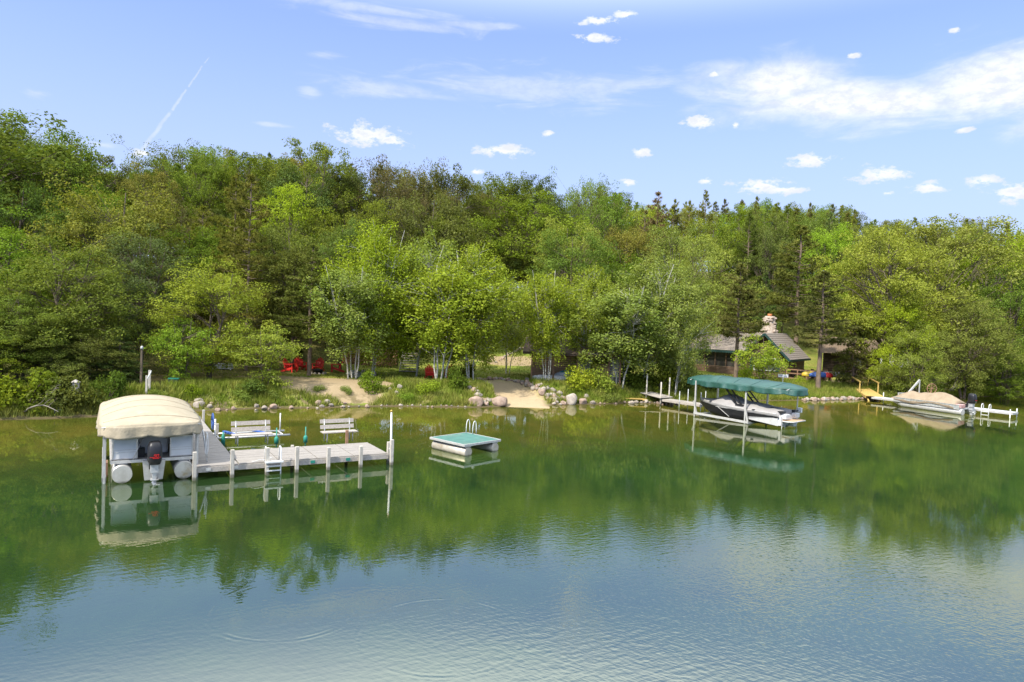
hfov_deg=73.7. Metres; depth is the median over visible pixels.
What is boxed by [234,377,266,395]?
bush
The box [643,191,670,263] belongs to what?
pine tree
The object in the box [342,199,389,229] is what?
oak tree
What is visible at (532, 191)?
oak tree
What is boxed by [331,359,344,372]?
adirondack chair
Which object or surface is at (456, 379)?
bush
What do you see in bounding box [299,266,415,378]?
birch tree
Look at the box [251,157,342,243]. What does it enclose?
oak tree
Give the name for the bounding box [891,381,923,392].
bush
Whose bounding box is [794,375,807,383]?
bush
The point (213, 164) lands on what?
oak tree
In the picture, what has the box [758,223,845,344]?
pine tree
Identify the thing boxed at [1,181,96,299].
oak tree
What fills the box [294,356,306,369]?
adirondack chair
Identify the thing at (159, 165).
oak tree
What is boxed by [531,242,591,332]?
oak tree
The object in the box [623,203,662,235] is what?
oak tree
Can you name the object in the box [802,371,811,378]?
kayak
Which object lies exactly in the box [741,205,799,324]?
oak tree
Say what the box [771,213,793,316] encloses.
pine tree
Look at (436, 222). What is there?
oak tree
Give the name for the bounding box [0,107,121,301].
oak tree
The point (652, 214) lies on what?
oak tree
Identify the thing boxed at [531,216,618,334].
oak tree
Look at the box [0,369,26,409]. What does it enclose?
bush
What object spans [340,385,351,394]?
bush
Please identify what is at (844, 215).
oak tree
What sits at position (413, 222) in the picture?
oak tree
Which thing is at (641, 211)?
pine tree
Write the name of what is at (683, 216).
oak tree
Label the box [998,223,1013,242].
pine tree
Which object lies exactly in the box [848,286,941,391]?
broadleaf tree
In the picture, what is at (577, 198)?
oak tree
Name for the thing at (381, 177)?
oak tree
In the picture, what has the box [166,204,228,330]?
pine tree
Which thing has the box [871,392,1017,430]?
white dock
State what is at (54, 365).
broadleaf tree
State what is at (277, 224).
oak tree
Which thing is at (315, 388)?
bush
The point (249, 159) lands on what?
oak tree
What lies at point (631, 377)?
bush
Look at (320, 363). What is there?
adirondack chair
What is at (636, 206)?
pine tree
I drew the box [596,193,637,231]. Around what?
oak tree
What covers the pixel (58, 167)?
oak tree
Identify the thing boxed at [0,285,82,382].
broadleaf tree
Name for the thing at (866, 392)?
gangway
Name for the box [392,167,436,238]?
oak tree
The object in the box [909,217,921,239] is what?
pine tree
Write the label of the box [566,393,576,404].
boulder
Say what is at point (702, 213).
pine tree
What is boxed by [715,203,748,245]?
oak tree
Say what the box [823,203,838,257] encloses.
pine tree
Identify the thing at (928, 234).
broadleaf tree
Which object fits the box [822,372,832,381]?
kayak
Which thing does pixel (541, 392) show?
stone
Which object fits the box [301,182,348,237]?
oak tree
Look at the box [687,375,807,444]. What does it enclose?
boat lift
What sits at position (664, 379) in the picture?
bush
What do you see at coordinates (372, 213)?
oak tree
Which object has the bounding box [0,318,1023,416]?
grass
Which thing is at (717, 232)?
oak tree
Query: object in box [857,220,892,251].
oak tree
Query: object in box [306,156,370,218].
oak tree
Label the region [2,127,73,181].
oak tree
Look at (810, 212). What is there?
pine tree
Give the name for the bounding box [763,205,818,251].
oak tree
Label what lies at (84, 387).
bush
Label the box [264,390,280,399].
bush
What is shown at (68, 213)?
oak tree
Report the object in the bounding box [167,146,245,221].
oak tree
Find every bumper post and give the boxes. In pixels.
[274,428,278,447]
[303,427,307,445]
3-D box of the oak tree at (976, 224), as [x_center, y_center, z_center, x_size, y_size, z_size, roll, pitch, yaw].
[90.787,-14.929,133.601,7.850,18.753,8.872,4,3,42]
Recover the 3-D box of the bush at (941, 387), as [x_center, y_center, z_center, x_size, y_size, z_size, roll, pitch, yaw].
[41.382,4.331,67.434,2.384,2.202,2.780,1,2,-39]
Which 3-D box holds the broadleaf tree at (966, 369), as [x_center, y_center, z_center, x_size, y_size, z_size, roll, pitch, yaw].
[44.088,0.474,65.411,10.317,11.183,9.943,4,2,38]
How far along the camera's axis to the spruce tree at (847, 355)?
66.64 m
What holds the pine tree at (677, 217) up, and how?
on the ground at (526, 422)
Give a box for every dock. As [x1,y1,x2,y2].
[189,410,393,480]
[641,374,705,417]
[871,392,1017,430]
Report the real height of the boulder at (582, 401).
0.559 m
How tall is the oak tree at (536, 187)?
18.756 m
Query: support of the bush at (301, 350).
on the ground at (526, 422)
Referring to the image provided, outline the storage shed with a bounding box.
[523,337,624,383]
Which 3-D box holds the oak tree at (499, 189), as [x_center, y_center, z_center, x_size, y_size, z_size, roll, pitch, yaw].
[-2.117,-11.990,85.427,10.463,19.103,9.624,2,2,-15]
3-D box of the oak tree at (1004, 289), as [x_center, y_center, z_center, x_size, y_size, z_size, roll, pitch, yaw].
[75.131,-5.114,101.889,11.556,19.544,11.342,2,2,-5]
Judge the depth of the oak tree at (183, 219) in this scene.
59.40 m
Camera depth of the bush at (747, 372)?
67.57 m
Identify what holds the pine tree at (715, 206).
on the ground at (526, 422)
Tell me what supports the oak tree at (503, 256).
on the ground at (526, 422)
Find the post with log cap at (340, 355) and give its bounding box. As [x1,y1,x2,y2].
[331,347,341,368]
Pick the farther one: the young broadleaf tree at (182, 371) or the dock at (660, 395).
the dock at (660, 395)
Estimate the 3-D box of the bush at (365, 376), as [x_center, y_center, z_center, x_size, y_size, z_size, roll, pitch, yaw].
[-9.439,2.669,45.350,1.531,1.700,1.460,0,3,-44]
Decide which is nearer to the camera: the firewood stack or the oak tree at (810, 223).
the firewood stack
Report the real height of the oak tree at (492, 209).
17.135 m
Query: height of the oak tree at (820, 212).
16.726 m
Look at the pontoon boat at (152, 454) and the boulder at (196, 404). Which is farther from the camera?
the boulder at (196, 404)
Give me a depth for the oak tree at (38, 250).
54.28 m
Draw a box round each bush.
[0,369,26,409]
[0,369,64,414]
[24,374,84,413]
[60,371,106,411]
[87,370,127,400]
[145,390,159,394]
[184,383,202,397]
[228,389,251,401]
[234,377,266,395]
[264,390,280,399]
[271,343,307,360]
[313,385,327,391]
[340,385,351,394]
[357,368,381,393]
[395,392,413,401]
[415,380,439,395]
[447,365,468,390]
[458,361,476,377]
[564,365,596,391]
[583,367,614,393]
[599,391,623,402]
[617,364,656,390]
[641,363,675,393]
[671,364,700,393]
[738,365,753,377]
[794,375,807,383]
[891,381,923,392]
[919,376,946,391]
[947,377,986,390]
[983,369,1021,389]
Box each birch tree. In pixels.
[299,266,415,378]
[313,215,434,376]
[367,226,475,375]
[367,262,506,379]
[408,240,531,379]
[488,281,534,373]
[516,269,588,379]
[548,262,628,374]
[565,284,679,386]
[593,246,722,378]
[648,274,721,395]
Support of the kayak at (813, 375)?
on the ground at (526, 422)
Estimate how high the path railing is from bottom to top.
1.250 m
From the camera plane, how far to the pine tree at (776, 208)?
111.19 m
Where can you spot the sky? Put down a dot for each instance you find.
(889, 110)
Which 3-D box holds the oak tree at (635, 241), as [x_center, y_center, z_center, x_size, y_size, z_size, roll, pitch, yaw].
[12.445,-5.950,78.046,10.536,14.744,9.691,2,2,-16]
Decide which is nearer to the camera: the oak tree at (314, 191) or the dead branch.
the dead branch
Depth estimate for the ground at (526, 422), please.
44.10 m
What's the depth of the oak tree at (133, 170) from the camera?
107.89 m
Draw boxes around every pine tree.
[60,184,112,315]
[117,186,143,258]
[141,181,189,299]
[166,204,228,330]
[169,163,191,234]
[202,173,282,370]
[203,221,231,329]
[208,173,265,299]
[267,243,338,375]
[302,162,315,184]
[364,164,394,234]
[529,183,550,302]
[608,192,622,233]
[632,202,641,229]
[634,207,646,232]
[637,210,653,254]
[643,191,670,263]
[659,205,685,271]
[667,199,682,282]
[680,201,695,318]
[695,190,715,272]
[701,270,735,327]
[706,263,770,376]
[711,201,718,224]
[715,199,730,291]
[727,210,765,326]
[733,199,745,228]
[736,223,764,330]
[752,196,761,268]
[752,272,781,328]
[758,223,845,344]
[760,205,771,226]
[763,202,788,288]
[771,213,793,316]
[777,202,804,332]
[787,270,861,388]
[789,207,807,316]
[796,201,814,307]
[818,211,843,328]
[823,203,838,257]
[833,212,854,283]
[833,287,863,336]
[836,204,844,225]
[842,209,861,285]
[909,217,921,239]
[959,219,971,241]
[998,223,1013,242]
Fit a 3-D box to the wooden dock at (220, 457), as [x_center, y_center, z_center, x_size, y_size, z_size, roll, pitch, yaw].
[-11.718,4.787,31.649,7.381,2.600,15.230,1,2,-31]
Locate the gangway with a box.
[850,375,883,405]
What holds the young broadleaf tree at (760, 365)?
on the ground at (526, 422)
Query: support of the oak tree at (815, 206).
on the ground at (526, 422)
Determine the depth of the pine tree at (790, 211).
103.00 m
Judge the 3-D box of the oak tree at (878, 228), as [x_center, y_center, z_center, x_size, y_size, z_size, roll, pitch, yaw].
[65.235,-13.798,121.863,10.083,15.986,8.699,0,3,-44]
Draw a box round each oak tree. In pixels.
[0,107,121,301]
[0,111,114,255]
[0,177,102,310]
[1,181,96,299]
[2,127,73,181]
[2,162,76,256]
[5,139,107,221]
[5,216,101,314]
[11,141,143,209]
[15,166,195,330]
[28,184,136,318]
[51,197,176,327]
[78,176,124,197]
[94,170,132,187]
[100,159,183,311]
[107,133,226,278]
[116,165,167,207]
[121,159,172,181]
[124,224,229,344]
[130,156,184,198]
[144,195,215,315]
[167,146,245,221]
[175,152,237,228]
[181,145,235,229]
[181,163,247,215]
[187,149,279,224]
[193,217,262,310]
[210,207,255,302]
[216,155,312,213]
[222,147,261,173]
[224,202,311,309]
[226,183,342,326]
[227,244,345,369]
[242,221,345,356]
[245,153,275,191]
[246,137,371,300]
[248,156,312,230]
[250,231,301,334]
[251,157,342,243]
[281,151,334,184]
[282,206,364,348]
[286,167,344,228]
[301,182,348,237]
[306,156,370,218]
[307,171,361,228]
[309,217,375,363]
[319,163,396,264]
[334,200,415,344]
[341,154,448,243]
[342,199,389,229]
[364,162,401,217]
[364,190,493,354]
[383,158,457,246]
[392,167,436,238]
[398,212,485,355]
[414,162,500,259]
[436,181,487,224]
[447,243,480,274]
[456,170,534,312]
[457,190,594,324]
[457,209,573,277]
[464,180,505,257]
[464,188,525,285]
[486,220,545,305]
[490,240,560,300]
[492,174,583,315]
[520,185,554,234]
[524,228,631,337]
[526,182,569,246]
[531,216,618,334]
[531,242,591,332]
[550,192,589,246]
[551,165,625,249]
[561,190,665,287]
[566,181,612,246]
[574,244,641,338]
[578,226,665,312]
[587,223,650,286]
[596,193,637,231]
[611,190,633,222]
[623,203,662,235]
[629,202,682,266]
[636,224,717,331]
[670,205,714,253]
[675,216,758,328]
[704,207,736,263]
[714,213,770,328]
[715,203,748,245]
[730,203,776,241]
[735,197,780,221]
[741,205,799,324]
[741,221,805,332]
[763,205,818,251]
[775,212,851,330]
[781,201,823,306]
[793,221,859,353]
[803,205,838,217]
[809,204,837,271]
[815,204,858,256]
[834,228,918,338]
[838,224,885,331]
[840,208,867,243]
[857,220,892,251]
[860,219,899,260]
[868,218,958,282]
[932,232,1011,358]
[941,222,956,234]
[957,222,995,279]
[960,216,996,238]
[970,228,1023,257]
[974,220,1023,333]
[988,241,1022,352]
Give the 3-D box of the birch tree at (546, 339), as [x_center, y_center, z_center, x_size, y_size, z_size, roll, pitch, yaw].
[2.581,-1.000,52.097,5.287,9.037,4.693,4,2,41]
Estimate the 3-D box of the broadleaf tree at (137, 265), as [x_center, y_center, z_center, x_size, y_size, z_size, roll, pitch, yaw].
[-25.826,-2.797,45.726,9.135,10.480,9.478,3,2,28]
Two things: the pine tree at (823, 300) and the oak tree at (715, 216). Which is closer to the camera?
the pine tree at (823, 300)
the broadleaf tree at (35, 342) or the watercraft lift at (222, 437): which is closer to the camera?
the watercraft lift at (222, 437)
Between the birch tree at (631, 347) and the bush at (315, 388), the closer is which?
the bush at (315, 388)
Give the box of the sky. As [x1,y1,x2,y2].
[0,0,1023,292]
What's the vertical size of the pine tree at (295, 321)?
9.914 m
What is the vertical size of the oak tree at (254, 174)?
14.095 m
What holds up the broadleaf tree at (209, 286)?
on the ground at (526, 422)
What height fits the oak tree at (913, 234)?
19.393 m
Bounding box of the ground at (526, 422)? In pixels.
[0,262,1023,470]
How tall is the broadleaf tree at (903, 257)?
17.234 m
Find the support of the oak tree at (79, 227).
on the ground at (526, 422)
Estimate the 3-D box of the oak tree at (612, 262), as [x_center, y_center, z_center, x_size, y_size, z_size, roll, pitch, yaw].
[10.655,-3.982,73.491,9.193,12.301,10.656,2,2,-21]
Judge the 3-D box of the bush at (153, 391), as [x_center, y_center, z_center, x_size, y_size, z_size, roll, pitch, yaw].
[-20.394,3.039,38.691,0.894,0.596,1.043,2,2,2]
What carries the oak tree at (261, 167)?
on the ground at (526, 422)
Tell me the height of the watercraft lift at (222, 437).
2.015 m
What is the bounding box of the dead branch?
[24,399,58,411]
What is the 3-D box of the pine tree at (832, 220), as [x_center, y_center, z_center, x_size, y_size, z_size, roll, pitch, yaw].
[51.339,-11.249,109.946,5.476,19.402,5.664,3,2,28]
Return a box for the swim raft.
[430,419,500,457]
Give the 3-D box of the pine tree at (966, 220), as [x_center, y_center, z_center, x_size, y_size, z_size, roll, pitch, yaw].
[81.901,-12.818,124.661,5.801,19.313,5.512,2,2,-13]
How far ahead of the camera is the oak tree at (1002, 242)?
118.17 m
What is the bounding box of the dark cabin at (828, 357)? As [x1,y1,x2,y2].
[817,336,884,374]
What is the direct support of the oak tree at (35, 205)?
on the ground at (526, 422)
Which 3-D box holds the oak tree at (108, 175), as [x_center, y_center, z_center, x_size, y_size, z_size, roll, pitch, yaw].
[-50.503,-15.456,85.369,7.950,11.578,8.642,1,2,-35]
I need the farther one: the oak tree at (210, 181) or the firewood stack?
the oak tree at (210, 181)
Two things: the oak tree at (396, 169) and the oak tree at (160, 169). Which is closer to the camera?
the oak tree at (160, 169)
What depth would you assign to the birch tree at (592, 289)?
52.63 m
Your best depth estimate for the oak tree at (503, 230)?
85.25 m
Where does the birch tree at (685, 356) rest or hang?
on the ground at (526, 422)
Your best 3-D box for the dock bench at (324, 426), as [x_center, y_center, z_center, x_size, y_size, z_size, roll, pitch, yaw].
[-7.439,3.818,29.276,1.500,0.936,0.612,1,2,-32]
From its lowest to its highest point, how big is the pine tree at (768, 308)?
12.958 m
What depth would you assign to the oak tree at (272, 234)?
55.97 m
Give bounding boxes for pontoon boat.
[109,433,192,484]
[891,391,976,415]
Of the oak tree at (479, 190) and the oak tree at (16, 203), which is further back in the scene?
the oak tree at (479, 190)
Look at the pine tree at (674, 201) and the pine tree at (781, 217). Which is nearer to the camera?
the pine tree at (781, 217)
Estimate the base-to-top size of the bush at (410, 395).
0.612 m
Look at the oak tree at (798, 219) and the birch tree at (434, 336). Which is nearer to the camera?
the birch tree at (434, 336)
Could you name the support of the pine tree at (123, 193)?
on the ground at (526, 422)
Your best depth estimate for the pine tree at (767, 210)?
117.96 m
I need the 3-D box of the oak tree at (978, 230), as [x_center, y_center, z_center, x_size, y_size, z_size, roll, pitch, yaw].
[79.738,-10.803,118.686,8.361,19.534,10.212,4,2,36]
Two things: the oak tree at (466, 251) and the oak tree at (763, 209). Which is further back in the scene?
the oak tree at (763, 209)
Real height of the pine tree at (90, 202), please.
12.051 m
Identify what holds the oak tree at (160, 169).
on the ground at (526, 422)
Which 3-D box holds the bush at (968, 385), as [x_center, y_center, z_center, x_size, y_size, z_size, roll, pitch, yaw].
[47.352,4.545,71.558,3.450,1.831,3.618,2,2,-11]
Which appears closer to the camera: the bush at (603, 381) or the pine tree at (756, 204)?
the bush at (603, 381)
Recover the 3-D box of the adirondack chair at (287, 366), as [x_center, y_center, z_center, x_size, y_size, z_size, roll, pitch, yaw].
[-16.924,1.817,51.863,1.071,1.130,0.861,3,2,14]
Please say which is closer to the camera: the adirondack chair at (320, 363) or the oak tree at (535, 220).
the adirondack chair at (320, 363)
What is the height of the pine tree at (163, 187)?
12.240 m
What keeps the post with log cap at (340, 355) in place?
on the ground at (526, 422)
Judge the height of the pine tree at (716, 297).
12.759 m
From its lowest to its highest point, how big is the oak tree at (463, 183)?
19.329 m
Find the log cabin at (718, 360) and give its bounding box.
[689,314,827,380]
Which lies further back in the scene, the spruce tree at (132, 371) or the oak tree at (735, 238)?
the oak tree at (735, 238)
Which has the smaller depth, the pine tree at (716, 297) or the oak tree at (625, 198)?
the pine tree at (716, 297)
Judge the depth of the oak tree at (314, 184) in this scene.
79.02 m
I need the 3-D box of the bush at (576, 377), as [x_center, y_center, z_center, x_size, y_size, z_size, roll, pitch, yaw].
[5.130,2.813,51.527,2.774,1.981,3.234,3,2,23]
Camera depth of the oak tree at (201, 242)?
53.10 m
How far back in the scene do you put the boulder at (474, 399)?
45.54 m
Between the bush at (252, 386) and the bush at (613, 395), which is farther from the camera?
the bush at (613, 395)
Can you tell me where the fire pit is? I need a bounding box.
[311,369,326,374]
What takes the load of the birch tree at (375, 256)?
on the ground at (526, 422)
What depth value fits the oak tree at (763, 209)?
124.04 m
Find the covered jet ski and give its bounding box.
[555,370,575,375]
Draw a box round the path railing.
[145,370,151,393]
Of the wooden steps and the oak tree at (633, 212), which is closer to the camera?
the wooden steps
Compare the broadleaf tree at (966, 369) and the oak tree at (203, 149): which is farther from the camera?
the oak tree at (203, 149)
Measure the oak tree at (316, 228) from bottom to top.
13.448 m
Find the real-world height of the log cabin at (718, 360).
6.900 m
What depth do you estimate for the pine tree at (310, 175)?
91.50 m
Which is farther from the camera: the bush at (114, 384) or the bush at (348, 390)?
the bush at (348, 390)
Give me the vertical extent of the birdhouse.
1.505 m
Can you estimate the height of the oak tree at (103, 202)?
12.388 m
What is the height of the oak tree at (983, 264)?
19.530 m
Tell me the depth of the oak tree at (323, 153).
70.44 m
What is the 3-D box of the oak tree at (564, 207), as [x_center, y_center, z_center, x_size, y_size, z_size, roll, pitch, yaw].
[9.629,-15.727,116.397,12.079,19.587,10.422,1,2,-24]
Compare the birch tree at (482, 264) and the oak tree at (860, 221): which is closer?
the birch tree at (482, 264)
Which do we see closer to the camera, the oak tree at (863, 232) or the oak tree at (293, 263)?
the oak tree at (293, 263)
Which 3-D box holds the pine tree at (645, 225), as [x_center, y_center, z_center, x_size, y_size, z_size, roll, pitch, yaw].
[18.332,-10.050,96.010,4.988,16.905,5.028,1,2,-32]
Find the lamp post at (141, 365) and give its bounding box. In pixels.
[140,346,142,384]
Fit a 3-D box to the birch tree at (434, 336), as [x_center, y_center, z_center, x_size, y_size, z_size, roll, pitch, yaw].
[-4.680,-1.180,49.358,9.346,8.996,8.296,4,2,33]
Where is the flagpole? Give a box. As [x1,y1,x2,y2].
[389,410,392,458]
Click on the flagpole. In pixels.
(391, 411)
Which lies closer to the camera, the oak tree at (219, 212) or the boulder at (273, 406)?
the boulder at (273, 406)
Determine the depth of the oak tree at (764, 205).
128.22 m
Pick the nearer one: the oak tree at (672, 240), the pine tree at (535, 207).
the oak tree at (672, 240)
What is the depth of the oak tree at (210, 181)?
77.55 m
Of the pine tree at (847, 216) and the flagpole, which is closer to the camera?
the flagpole
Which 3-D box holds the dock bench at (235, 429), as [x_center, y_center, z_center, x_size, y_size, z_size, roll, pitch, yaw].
[-10.610,3.738,27.848,1.560,0.936,0.612,1,2,-32]
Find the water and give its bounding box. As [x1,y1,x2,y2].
[0,397,1023,681]
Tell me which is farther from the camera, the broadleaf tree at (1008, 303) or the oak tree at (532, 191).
the oak tree at (532, 191)
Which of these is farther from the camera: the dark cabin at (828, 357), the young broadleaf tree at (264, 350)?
the dark cabin at (828, 357)
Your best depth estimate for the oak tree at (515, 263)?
80.60 m
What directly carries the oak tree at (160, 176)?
on the ground at (526, 422)
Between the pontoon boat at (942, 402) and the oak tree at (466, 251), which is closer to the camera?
the pontoon boat at (942, 402)
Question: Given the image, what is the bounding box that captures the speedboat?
[700,389,805,428]
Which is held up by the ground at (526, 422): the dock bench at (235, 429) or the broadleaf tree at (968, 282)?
the broadleaf tree at (968, 282)
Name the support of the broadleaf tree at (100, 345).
on the ground at (526, 422)
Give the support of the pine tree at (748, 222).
on the ground at (526, 422)
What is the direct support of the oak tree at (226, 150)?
on the ground at (526, 422)
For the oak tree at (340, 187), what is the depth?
83.19 m
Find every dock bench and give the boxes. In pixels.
[231,420,272,445]
[320,418,357,442]
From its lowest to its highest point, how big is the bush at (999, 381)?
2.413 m
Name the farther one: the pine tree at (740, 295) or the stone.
the pine tree at (740, 295)
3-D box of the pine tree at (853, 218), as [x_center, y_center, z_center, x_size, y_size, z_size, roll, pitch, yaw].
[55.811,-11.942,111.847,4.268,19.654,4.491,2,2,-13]
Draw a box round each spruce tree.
[89,326,149,384]
[829,299,877,385]
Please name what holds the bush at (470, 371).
on the ground at (526, 422)
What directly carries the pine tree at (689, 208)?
on the ground at (526, 422)
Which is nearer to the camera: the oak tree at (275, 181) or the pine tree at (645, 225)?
the oak tree at (275, 181)
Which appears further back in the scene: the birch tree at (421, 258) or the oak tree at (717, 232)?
the oak tree at (717, 232)
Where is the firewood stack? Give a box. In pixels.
[342,348,398,366]
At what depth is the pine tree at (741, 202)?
138.25 m
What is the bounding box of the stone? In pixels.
[538,389,545,395]
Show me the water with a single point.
(860, 565)
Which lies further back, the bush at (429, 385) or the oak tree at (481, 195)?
the oak tree at (481, 195)
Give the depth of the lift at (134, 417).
23.46 m
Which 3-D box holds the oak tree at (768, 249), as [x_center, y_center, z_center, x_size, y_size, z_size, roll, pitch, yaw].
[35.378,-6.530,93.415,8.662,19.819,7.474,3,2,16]
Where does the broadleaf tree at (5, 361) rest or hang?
on the ground at (526, 422)
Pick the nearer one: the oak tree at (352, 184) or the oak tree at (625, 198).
the oak tree at (352, 184)
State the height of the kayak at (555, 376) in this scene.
0.420 m
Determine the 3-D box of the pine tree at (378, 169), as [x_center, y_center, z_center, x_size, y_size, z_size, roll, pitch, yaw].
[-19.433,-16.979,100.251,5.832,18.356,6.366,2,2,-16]
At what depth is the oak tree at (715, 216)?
134.83 m
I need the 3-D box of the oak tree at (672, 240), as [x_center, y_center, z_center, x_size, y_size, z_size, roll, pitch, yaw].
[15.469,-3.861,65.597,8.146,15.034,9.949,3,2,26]
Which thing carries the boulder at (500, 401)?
on the ground at (526, 422)
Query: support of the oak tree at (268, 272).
on the ground at (526, 422)
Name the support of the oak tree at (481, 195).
on the ground at (526, 422)
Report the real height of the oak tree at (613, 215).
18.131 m
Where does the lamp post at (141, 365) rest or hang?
on the ground at (526, 422)
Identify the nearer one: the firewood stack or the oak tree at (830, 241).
the firewood stack
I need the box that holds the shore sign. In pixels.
[778,374,787,381]
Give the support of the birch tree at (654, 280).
on the ground at (526, 422)
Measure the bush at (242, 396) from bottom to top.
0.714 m
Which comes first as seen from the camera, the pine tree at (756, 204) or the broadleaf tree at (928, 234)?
the broadleaf tree at (928, 234)
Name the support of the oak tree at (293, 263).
on the ground at (526, 422)
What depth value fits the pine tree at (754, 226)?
96.77 m
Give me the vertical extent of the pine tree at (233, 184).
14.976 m
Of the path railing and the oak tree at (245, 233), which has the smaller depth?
the path railing
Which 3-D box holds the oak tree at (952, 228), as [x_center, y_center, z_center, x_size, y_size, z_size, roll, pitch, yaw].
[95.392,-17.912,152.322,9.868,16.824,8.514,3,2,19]
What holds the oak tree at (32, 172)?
on the ground at (526, 422)
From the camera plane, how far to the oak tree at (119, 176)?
68.21 m
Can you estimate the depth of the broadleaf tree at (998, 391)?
65.44 m
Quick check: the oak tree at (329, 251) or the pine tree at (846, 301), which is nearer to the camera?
the oak tree at (329, 251)
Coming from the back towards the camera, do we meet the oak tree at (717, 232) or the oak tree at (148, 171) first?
the oak tree at (717, 232)
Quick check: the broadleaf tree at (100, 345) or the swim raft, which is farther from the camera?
the broadleaf tree at (100, 345)
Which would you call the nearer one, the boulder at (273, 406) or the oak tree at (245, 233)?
the boulder at (273, 406)
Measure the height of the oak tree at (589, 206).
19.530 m
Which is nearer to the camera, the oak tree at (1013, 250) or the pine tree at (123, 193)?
the pine tree at (123, 193)
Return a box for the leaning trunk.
[949,364,957,390]
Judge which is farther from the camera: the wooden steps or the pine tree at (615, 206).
the pine tree at (615, 206)
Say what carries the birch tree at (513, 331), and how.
on the ground at (526, 422)
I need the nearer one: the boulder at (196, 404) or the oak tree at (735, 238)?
the boulder at (196, 404)
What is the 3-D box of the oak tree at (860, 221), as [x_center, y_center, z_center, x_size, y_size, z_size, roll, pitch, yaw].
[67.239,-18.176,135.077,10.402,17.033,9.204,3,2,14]
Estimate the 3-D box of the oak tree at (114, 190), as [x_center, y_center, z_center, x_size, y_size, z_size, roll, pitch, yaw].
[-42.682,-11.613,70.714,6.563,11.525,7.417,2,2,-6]
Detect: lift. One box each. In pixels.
[96,395,208,483]
[211,413,289,445]
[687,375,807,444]
[897,379,936,409]
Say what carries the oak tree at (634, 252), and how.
on the ground at (526, 422)
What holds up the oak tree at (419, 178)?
on the ground at (526, 422)
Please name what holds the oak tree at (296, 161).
on the ground at (526, 422)
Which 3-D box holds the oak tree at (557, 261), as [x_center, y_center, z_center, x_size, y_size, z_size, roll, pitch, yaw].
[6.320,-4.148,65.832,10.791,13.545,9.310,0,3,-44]
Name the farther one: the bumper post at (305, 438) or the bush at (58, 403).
the bush at (58, 403)
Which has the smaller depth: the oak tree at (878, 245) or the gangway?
the gangway
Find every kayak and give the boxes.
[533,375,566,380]
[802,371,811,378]
[809,372,826,380]
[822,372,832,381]
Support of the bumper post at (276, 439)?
in the water
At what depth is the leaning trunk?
69.26 m
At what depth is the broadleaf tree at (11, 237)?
43.35 m
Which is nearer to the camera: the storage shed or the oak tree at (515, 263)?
the storage shed
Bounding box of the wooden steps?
[399,353,419,371]
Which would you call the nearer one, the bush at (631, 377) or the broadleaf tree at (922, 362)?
the bush at (631, 377)
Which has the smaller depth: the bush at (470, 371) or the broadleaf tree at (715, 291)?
the bush at (470, 371)
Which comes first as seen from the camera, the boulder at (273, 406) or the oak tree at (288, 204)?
the boulder at (273, 406)
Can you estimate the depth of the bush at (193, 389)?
39.96 m
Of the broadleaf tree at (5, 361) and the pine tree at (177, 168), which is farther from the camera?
the pine tree at (177, 168)
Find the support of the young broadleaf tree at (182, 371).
on the ground at (526, 422)
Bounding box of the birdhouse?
[72,379,79,398]
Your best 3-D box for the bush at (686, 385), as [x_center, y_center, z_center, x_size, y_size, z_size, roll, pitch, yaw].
[13.815,3.010,54.682,2.773,2.483,2.644,2,2,-12]
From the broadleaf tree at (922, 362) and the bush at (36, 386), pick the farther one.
the broadleaf tree at (922, 362)
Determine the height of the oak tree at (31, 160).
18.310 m
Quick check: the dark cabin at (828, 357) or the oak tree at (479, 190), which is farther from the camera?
the oak tree at (479, 190)
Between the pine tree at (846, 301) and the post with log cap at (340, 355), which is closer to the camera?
the post with log cap at (340, 355)
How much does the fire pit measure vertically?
0.390 m
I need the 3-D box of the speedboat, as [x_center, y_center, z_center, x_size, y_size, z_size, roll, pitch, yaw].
[15.182,4.026,44.063,2.580,2.315,6.966,1,3,-41]
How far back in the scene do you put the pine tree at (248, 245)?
50.22 m
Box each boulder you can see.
[193,401,204,407]
[270,404,276,408]
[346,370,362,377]
[468,396,483,405]
[492,396,507,406]
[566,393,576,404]
[579,398,586,403]
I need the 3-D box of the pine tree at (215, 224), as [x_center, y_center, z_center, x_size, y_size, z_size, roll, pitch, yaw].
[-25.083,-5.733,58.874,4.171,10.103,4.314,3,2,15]
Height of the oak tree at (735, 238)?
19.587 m
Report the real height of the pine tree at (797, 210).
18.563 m
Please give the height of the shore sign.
1.710 m
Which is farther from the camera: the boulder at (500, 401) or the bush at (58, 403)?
the boulder at (500, 401)
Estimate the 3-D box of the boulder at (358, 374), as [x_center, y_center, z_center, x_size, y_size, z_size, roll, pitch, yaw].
[-11.514,2.507,50.153,1.218,0.689,1.007,2,2,0]
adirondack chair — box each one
[280,358,297,372]
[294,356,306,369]
[312,357,324,370]
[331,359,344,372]
[424,364,436,377]
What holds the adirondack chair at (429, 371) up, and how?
on the ground at (526, 422)
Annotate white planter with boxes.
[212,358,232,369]
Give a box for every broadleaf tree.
[0,205,118,332]
[0,227,158,375]
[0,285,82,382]
[0,298,116,374]
[0,327,59,377]
[13,341,101,381]
[37,326,145,380]
[53,223,206,372]
[133,255,276,378]
[139,316,225,379]
[218,325,311,388]
[663,219,769,361]
[731,333,795,379]
[812,220,979,385]
[843,213,1023,380]
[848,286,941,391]
[863,320,961,395]
[918,288,1023,399]
[924,226,1023,379]
[952,266,1023,396]
[969,342,1023,402]
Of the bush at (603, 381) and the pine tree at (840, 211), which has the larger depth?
the pine tree at (840, 211)
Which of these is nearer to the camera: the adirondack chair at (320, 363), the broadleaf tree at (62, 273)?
the broadleaf tree at (62, 273)

